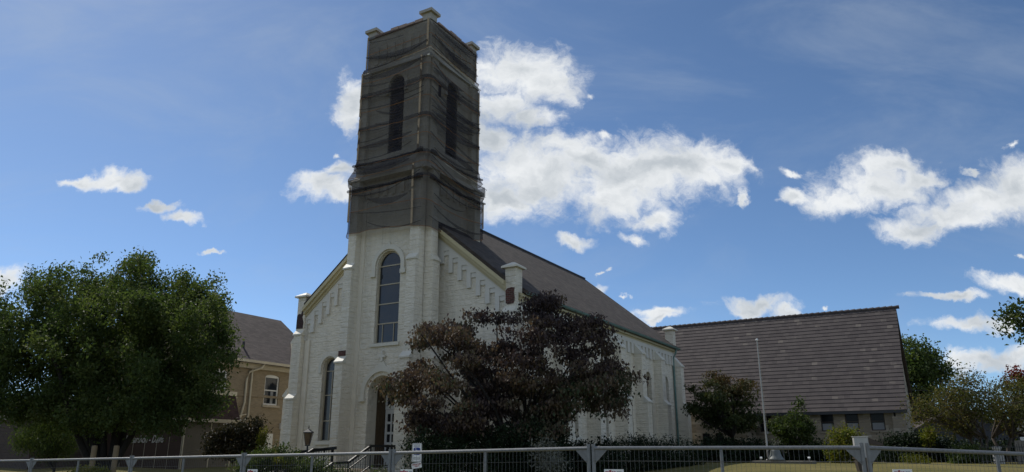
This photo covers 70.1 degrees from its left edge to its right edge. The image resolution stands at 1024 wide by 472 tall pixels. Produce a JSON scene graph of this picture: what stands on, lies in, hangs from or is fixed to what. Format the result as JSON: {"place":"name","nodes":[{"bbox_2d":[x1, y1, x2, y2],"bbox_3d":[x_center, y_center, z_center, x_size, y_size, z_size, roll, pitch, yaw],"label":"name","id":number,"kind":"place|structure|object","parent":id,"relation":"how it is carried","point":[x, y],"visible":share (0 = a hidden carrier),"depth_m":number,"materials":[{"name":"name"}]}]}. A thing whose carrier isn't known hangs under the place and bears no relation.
{"place":"outdoors","nodes":[
{"label":"outdoors","id":0,"kind":"place"},
{"bbox_2d":[0,462,1023,471],"bbox_3d":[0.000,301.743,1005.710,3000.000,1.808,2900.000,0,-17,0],"label":"ground","id":1,"kind":"structure","parent":0,"point":[757,467],"depth_m":29.11,"materials":[{"name":"green plant"}]},
{"bbox_2d":[0,458,31,471],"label":"fence","id":2,"kind":"object","parent":1,"relation":"on","point":[28,461],"visible":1,"depth_m":16.96,"materials":[{"name":"metal"}]},
{"bbox_2d":[7,421,78,471],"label":"weeping shrub","id":3,"kind":"object","parent":1,"relation":"on","point":[53,443],"visible":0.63,"depth_m":26.60,"materials":[{"name":"green plant"}]},
{"bbox_2d":[0,413,97,469],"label":"brick building","id":4,"kind":"structure","parent":1,"relation":"on","point":[5,453],"depth_m":35.06,"materials":[{"name":"beige paint"}]},
{"bbox_2d":[30,456,131,471],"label":"fence","id":5,"kind":"object","parent":1,"relation":"on","point":[79,460],"visible":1,"depth_m":15.81,"materials":[{"name":"metal"}]},
{"bbox_2d":[63,463,114,471],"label":"clipped shrub","id":6,"kind":"object","parent":1,"relation":"on","point":[93,469],"visible":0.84,"depth_m":19.83,"materials":[{"name":"green plant"}]},
{"bbox_2d":[89,445,97,467],"bbox_3d":[-12.088,7.078,20.846,0.156,2.110,0.152,0,-17,0],"label":"bollard","id":7,"kind":"object","parent":1,"relation":"on","point":[93,451],"visible":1,"depth_m":21.02,"materials":[{"name":"beige paint"}]},
{"bbox_2d":[110,445,119,471],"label":"bollard","id":8,"kind":"object","parent":1,"relation":"on","point":[116,451],"visible":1,"depth_m":21.00,"materials":[{"name":"beige paint"}]},
{"bbox_2d":[0,390,239,469],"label":"shopfront","id":9,"kind":"object","parent":1,"relation":"on","point":[154,447],"visible":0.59,"depth_m":34.90,"materials":[{"name":"beige paint"}]},
{"bbox_2d":[0,246,247,470],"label":"pear tree","id":10,"kind":"object","parent":1,"relation":"on","point":[64,337],"visible":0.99,"depth_m":22.54,"materials":[{"name":"green plant"}]},
{"bbox_2d":[130,453,243,471],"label":"fence","id":11,"kind":"object","parent":1,"relation":"on","point":[134,459],"visible":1,"depth_m":13.91,"materials":[{"name":"metal"}]},
{"bbox_2d":[98,303,293,465],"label":"brick house","id":12,"kind":"structure","parent":1,"relation":"on","point":[259,384],"depth_m":40.13,"materials":[{"name":"beige brick"}]},
{"bbox_2d":[213,369,226,388],"bbox_3d":[-15.095,7.608,37.335,0.070,1.582,0.992,-10,-19,29],"label":"window","id":13,"kind":"structure","parent":12,"relation":"in","point":[219,369],"depth_m":37.65,"materials":[{"name":"white paint"}]},
{"bbox_2d":[263,434,272,449],"bbox_3d":[-13.194,11.593,39.252,0.056,1.850,0.600,-10,-19,29],"label":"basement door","id":14,"kind":"structure","parent":12,"relation":"in","point":[271,438],"depth_m":39.49,"materials":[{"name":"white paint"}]},
{"bbox_2d":[261,375,279,407],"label":"window","id":15,"kind":"structure","parent":12,"relation":"in","point":[271,381],"depth_m":40.22,"materials":[{"name":"white paint"}]},
{"bbox_2d":[183,414,273,465],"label":"shrub","id":16,"kind":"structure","parent":1,"relation":"on","point":[230,440],"depth_m":29.62,"materials":[{"name":"green plant"}]},
{"bbox_2d":[254,426,269,453],"bbox_3d":[-10.080,8.715,29.226,0.715,2.318,0.756,-11,-20,32],"label":"shrub","id":17,"kind":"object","parent":1,"relation":"on","point":[263,439],"depth_m":29.31,"materials":[{"name":"plant"}]},
{"bbox_2d":[225,439,334,471],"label":"flowering shrub","id":18,"kind":"object","parent":1,"relation":"on","point":[261,460],"visible":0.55,"depth_m":23.25,"materials":[{"name":"green plant"}]},
{"bbox_2d":[272,450,292,471],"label":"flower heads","id":19,"kind":"object","parent":1,"relation":"on","point":[280,461],"visible":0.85,"depth_m":23.09,"materials":[{"name":"green plant"}]},
{"bbox_2d":[303,427,313,463],"bbox_3d":[-7.003,7.702,24.835,0.310,2.526,0.310,0,-17,0],"label":"lamp post","id":20,"kind":"object","parent":1,"relation":"on","point":[308,433],"visible":0.94,"depth_m":24.98,"materials":[{"name":"grey metal"}]},
{"bbox_2d":[242,449,391,471],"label":"fence","id":21,"kind":"object","parent":1,"relation":"on","point":[387,456],"visible":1,"depth_m":12.00,"materials":[{"name":"metal"}]},
{"bbox_2d":[247,469,257,471],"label":"fence sign","id":22,"kind":"object","parent":21,"relation":"attached to","point":[252,470],"visible":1,"depth_m":12.73,"materials":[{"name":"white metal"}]},
{"bbox_2d":[282,468,391,471],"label":"entrance steps","id":23,"kind":"structure","parent":1,"relation":"on","point":[353,469],"depth_m":28.46,"materials":[{"name":"beige concrete"}]},
{"bbox_2d":[272,448,324,471],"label":"stair railing","id":24,"kind":"object","parent":23,"relation":"on","point":[312,450],"visible":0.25,"depth_m":29.20,"materials":[{"name":"black metal"}]},
{"bbox_2d":[285,446,336,469],"bbox_3d":[-8.785,9.398,30.172,3.980,1.320,0.060,-10,-19,29],"label":"ramp railing","id":25,"kind":"object","parent":23,"relation":"on","point":[332,449],"visible":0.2,"depth_m":29.53,"materials":[{"name":"black metal"}]},
{"bbox_2d":[326,445,395,471],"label":"stair railing","id":26,"kind":"object","parent":23,"relation":"on","point":[364,450],"visible":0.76,"depth_m":27.99,"materials":[{"name":"black metal"}]},
{"bbox_2d":[296,458,387,471],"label":"foundation shrub","id":27,"kind":"object","parent":1,"relation":"on","point":[333,469],"visible":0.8,"depth_m":22.97,"materials":[{"name":"green plant"}]},
{"bbox_2d":[411,443,421,471],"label":"parking sign","id":28,"kind":"object","parent":1,"relation":"on","point":[416,447],"visible":0.98,"depth_m":13.88,"materials":[{"name":"metal"}]},
{"bbox_2d":[392,424,475,471],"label":"boxwood shrub","id":29,"kind":"object","parent":1,"relation":"on","point":[444,458],"visible":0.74,"depth_m":22.70,"materials":[{"name":"green plant"}]},
{"bbox_2d":[279,7,692,471],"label":"church","id":30,"kind":"structure","parent":1,"relation":"on","point":[371,301],"depth_m":32.55,"materials":[{"name":"brick"}]},
{"bbox_2d":[320,358,334,440],"bbox_3d":[-8.333,7.508,33.627,0.912,3.752,0.070,-10,-19,29],"label":"window","id":31,"kind":"structure","parent":30,"relation":"in","point":[329,372],"depth_m":33.69,"materials":[{"name":"glass"}]},
{"bbox_2d":[375,251,400,342],"bbox_3d":[-5.371,2.665,32.053,1.312,4.112,0.070,-10,-19,29],"label":"window","id":32,"kind":"structure","parent":30,"relation":"in","point":[389,275],"depth_m":32.06,"materials":[{"name":"glass"}]},
{"bbox_2d":[383,409,393,466],"bbox_3d":[-5.209,8.702,31.422,0.700,2.390,0.050,-10,-19,29],"label":"door","id":33,"kind":"structure","parent":30,"relation":"in","point":[389,417],"depth_m":31.57,"materials":[{"name":"white paint"}]},
{"bbox_2d":[346,18,486,240],"bbox_3d":[-4.535,-4.588,35.824,5.150,10.702,5.208,-10,-19,29],"label":"debris netting","id":34,"kind":"object","parent":30,"relation":"attached to","point":[419,116],"visible":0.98,"depth_m":33.95,"materials":[{"name":"grey fabric"}]},
{"bbox_2d":[391,444,590,471],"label":"fence","id":35,"kind":"object","parent":1,"relation":"on","point":[583,453],"visible":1,"depth_m":10.46,"materials":[{"name":"metal"}]},
{"bbox_2d":[400,469,412,471],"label":"fence sign","id":36,"kind":"object","parent":35,"relation":"attached to","point":[406,470],"visible":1,"depth_m":10.97,"materials":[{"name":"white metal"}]},
{"bbox_2d":[451,418,534,471],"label":"boxwood shrub","id":37,"kind":"object","parent":1,"relation":"on","point":[486,440],"visible":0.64,"depth_m":22.96,"materials":[{"name":"green plant"}]},
{"bbox_2d":[367,289,650,468],"bbox_3d":[0.023,5.410,24.840,9.666,7.579,5.597,0,-17,0],"label":"dogwood tree","id":38,"kind":"object","parent":1,"relation":"on","point":[553,395],"visible":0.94,"depth_m":24.11,"materials":[{"name":"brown plant"}]},
{"bbox_2d":[499,416,577,471],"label":"boxwood shrub","id":39,"kind":"object","parent":1,"relation":"on","point":[559,440],"visible":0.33,"depth_m":23.01,"materials":[{"name":"green plant"}]},
{"bbox_2d":[525,432,570,471],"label":"hydrangea","id":40,"kind":"object","parent":1,"relation":"on","point":[545,464],"visible":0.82,"depth_m":22.01,"materials":[{"name":"green plant"}]},
{"bbox_2d":[561,433,633,471],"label":"hedge","id":41,"kind":"object","parent":1,"relation":"on","point":[601,462],"visible":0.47,"depth_m":24.82,"materials":[{"name":"green plant"}]},
{"bbox_2d":[602,428,711,471],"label":"hedge","id":42,"kind":"object","parent":1,"relation":"on","point":[638,459],"visible":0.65,"depth_m":31.33,"materials":[{"name":"green plant"}]},
{"bbox_2d":[681,369,768,439],"bbox_3d":[11.685,9.899,39.907,4.932,5.163,4.338,0,-17,0],"label":"dogwood tree","id":43,"kind":"object","parent":1,"relation":"on","point":[733,410],"visible":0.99,"depth_m":39.51,"materials":[{"name":"green plant"}]},
{"bbox_2d":[591,443,866,471],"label":"fence","id":44,"kind":"object","parent":1,"relation":"on","point":[857,453],"visible":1,"depth_m":9.32,"materials":[{"name":"metal"}]},
{"bbox_2d":[604,469,623,471],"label":"fence sign","id":45,"kind":"object","parent":44,"relation":"attached to","point":[613,470],"visible":1,"depth_m":9.68,"materials":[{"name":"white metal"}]},
{"bbox_2d":[688,429,771,462],"bbox_3d":[11.453,11.501,38.645,4.931,2.504,3.107,0,-17,0],"label":"hedge","id":46,"kind":"object","parent":1,"relation":"on","point":[751,455],"visible":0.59,"depth_m":38.26,"materials":[{"name":"green plant"}]},
{"bbox_2d":[651,305,915,461],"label":"parish hall","id":47,"kind":"structure","parent":1,"relation":"on","point":[836,368],"depth_m":46.22,"materials":[{"name":"beige stone"}]},
{"bbox_2d":[703,433,709,444],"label":"window","id":48,"kind":"structure","parent":47,"relation":"in","point":[704,434],"depth_m":44.39,"materials":[{"name":"brown paint"}]},
{"bbox_2d":[758,416,771,433],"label":"window","id":49,"kind":"structure","parent":47,"relation":"in","point":[762,430],"depth_m":44.96,"materials":[{"name":"black glass"}]},
{"bbox_2d":[820,414,836,432],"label":"window","id":50,"kind":"structure","parent":47,"relation":"in","point":[826,420],"depth_m":43.25,"materials":[{"name":"black glass"}]},
{"bbox_2d":[845,414,861,432],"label":"window","id":51,"kind":"structure","parent":47,"relation":"in","point":[850,419],"depth_m":42.60,"materials":[{"name":"grey glass"}]},
{"bbox_2d":[870,413,887,432],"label":"window","id":52,"kind":"structure","parent":47,"relation":"in","point":[877,419],"depth_m":41.92,"materials":[{"name":"grey glass"}]},
{"bbox_2d":[752,462,816,463],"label":"concrete slab","id":53,"kind":"structure","parent":1,"relation":"on","point":[789,462],"depth_m":33.44,"materials":[{"name":"grey concrete"}]},
{"bbox_2d":[756,339,768,459],"bbox_3d":[12.093,7.824,35.235,0.220,5.760,0.220,0,-17,0],"label":"flagpole","id":54,"kind":"object","parent":53,"relation":"on","point":[762,394],"visible":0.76,"depth_m":35.17,"materials":[{"name":"white metal"}]},
{"bbox_2d":[767,450,784,460],"bbox_3d":[12.322,10.163,34.119,0.745,0.669,0.745,16,-23,-43],"label":"church bell","id":55,"kind":"object","parent":53,"relation":"on","point":[776,454],"visible":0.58,"depth_m":33.92,"materials":[{"name":"grey metal"}]},
{"bbox_2d":[766,395,819,460],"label":"tall shrub","id":56,"kind":"object","parent":1,"relation":"on","point":[791,429],"visible":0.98,"depth_m":40.16,"materials":[{"name":"green plant"}]},
{"bbox_2d":[763,435,842,461],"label":"hedge","id":57,"kind":"object","parent":1,"relation":"on","point":[812,454],"visible":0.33,"depth_m":40.39,"materials":[{"name":"green plant"}]},
{"bbox_2d":[821,420,870,462],"bbox_3d":[17.047,10.699,37.477,2.342,2.424,2.061,5,-17,-17],"label":"golden shrub","id":58,"kind":"object","parent":1,"relation":"on","point":[844,436],"visible":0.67,"depth_m":37.36,"materials":[{"name":"green plant"}]},
{"bbox_2d":[852,436,882,471],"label":"sign cabinet","id":59,"kind":"object","parent":1,"relation":"on","point":[857,440],"visible":0.51,"depth_m":22.97,"materials":[{"name":"white metal"}]},
{"bbox_2d":[873,427,959,462],"bbox_3d":[21.785,11.549,39.354,5.449,2.938,3.064,0,-17,0],"label":"hedge","id":60,"kind":"object","parent":1,"relation":"on","point":[907,439],"visible":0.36,"depth_m":38.92,"materials":[{"name":"green plant"}]},
{"bbox_2d":[896,452,936,463],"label":"weeds","id":61,"kind":"object","parent":1,"relation":"on","point":[914,459],"visible":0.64,"depth_m":34.41,"materials":[{"name":"green plant"}]},
{"bbox_2d":[918,424,941,461],"bbox_3d":[22.044,10.907,38.304,1.100,2.134,1.527,-12,-20,35],"label":"golden shrub","id":62,"kind":"object","parent":1,"relation":"on","point":[929,440],"visible":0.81,"depth_m":38.17,"materials":[{"name":"green plant"}]},
{"bbox_2d":[901,333,966,420],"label":"background tree","id":63,"kind":"object","parent":1,"relation":"on","point":[923,363],"visible":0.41,"depth_m":54.31,"materials":[{"name":"green plant"}]},
{"bbox_2d":[865,443,1023,471],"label":"fence","id":64,"kind":"object","parent":1,"relation":"on","point":[872,453],"visible":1,"depth_m":9.03,"materials":[{"name":"metal"}]},
{"bbox_2d":[892,469,911,471],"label":"fence sign","id":65,"kind":"object","parent":64,"relation":"attached to","point":[901,470],"visible":1,"depth_m":8.88,"materials":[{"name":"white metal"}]},
{"bbox_2d":[895,364,1014,449],"bbox_3d":[21.922,8.672,35.900,6.509,5.137,4.236,6,-18,-18],"label":"crape myrtle","id":66,"kind":"object","parent":1,"relation":"on","point":[961,416],"visible":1,"depth_m":35.41,"materials":[{"name":"green plant"}]},
{"bbox_2d":[913,407,1023,444],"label":"bush","id":67,"kind":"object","parent":1,"relation":"on","point":[986,427],"depth_m":47.69,"materials":[{"name":"green plant"}]},
{"bbox_2d":[945,441,992,463],"bbox_3d":[21.358,10.293,34.018,2.672,1.417,1.607,7,-18,-24],"label":"leafy shrub","id":68,"kind":"object","parent":1,"relation":"on","point":[963,459],"visible":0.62,"depth_m":33.77,"materials":[{"name":"green plant"}]},
{"bbox_2d":[929,436,1018,462],"bbox_3d":[24.715,11.533,38.220,5.990,2.144,3.106,0,-17,0],"label":"hedge","id":69,"kind":"object","parent":1,"relation":"on","point":[942,458],"visible":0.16,"depth_m":38.08,"materials":[{"name":"green plant"}]},
{"bbox_2d":[992,446,1004,463],"bbox_3d":[22.073,9.974,33.131,0.400,0.800,0.400,0,-17,0],"label":"garden urn","id":70,"kind":"object","parent":1,"relation":"on","point":[996,449],"visible":0.48,"depth_m":33.06,"materials":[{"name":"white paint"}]},
{"bbox_2d":[978,444,1023,463],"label":"picket fence","id":71,"kind":"object","parent":1,"relation":"on","point":[993,461],"visible":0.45,"depth_m":32.48,"materials":[{"name":"black paint"}]},
{"bbox_2d":[980,373,1023,460],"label":"crape myrtle","id":72,"kind":"object","parent":1,"relation":"on","point":[1013,427],"visible":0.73,"depth_m":36.96,"materials":[{"name":"green plant"}]},
{"bbox_2d":[986,296,1023,346],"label":"roadside tree","id":73,"kind":"object","parent":1,"relation":"on","point":[1017,316],"visible":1,"depth_m":20.27,"materials":[{"name":"green plant"}]},
{"bbox_2d":[998,364,1023,441],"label":"maple tree","id":74,"kind":"object","parent":1,"relation":"on","point":[1009,372],"visible":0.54,"depth_m":43.36,"materials":[{"name":"plant"}]},
{"bbox_2d":[1014,440,1023,463],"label":"board fence","id":75,"kind":"object","parent":1,"relation":"on","point":[1018,442],"visible":0.75,"depth_m":33.59,"materials":[{"name":"grey wood"}]},
{"bbox_2d":[0,0,1023,418],"label":"sky","id":76,"kind":"structure","parent":0,"point":[691,161],"materials":[{"name":"blue"}]}
]}

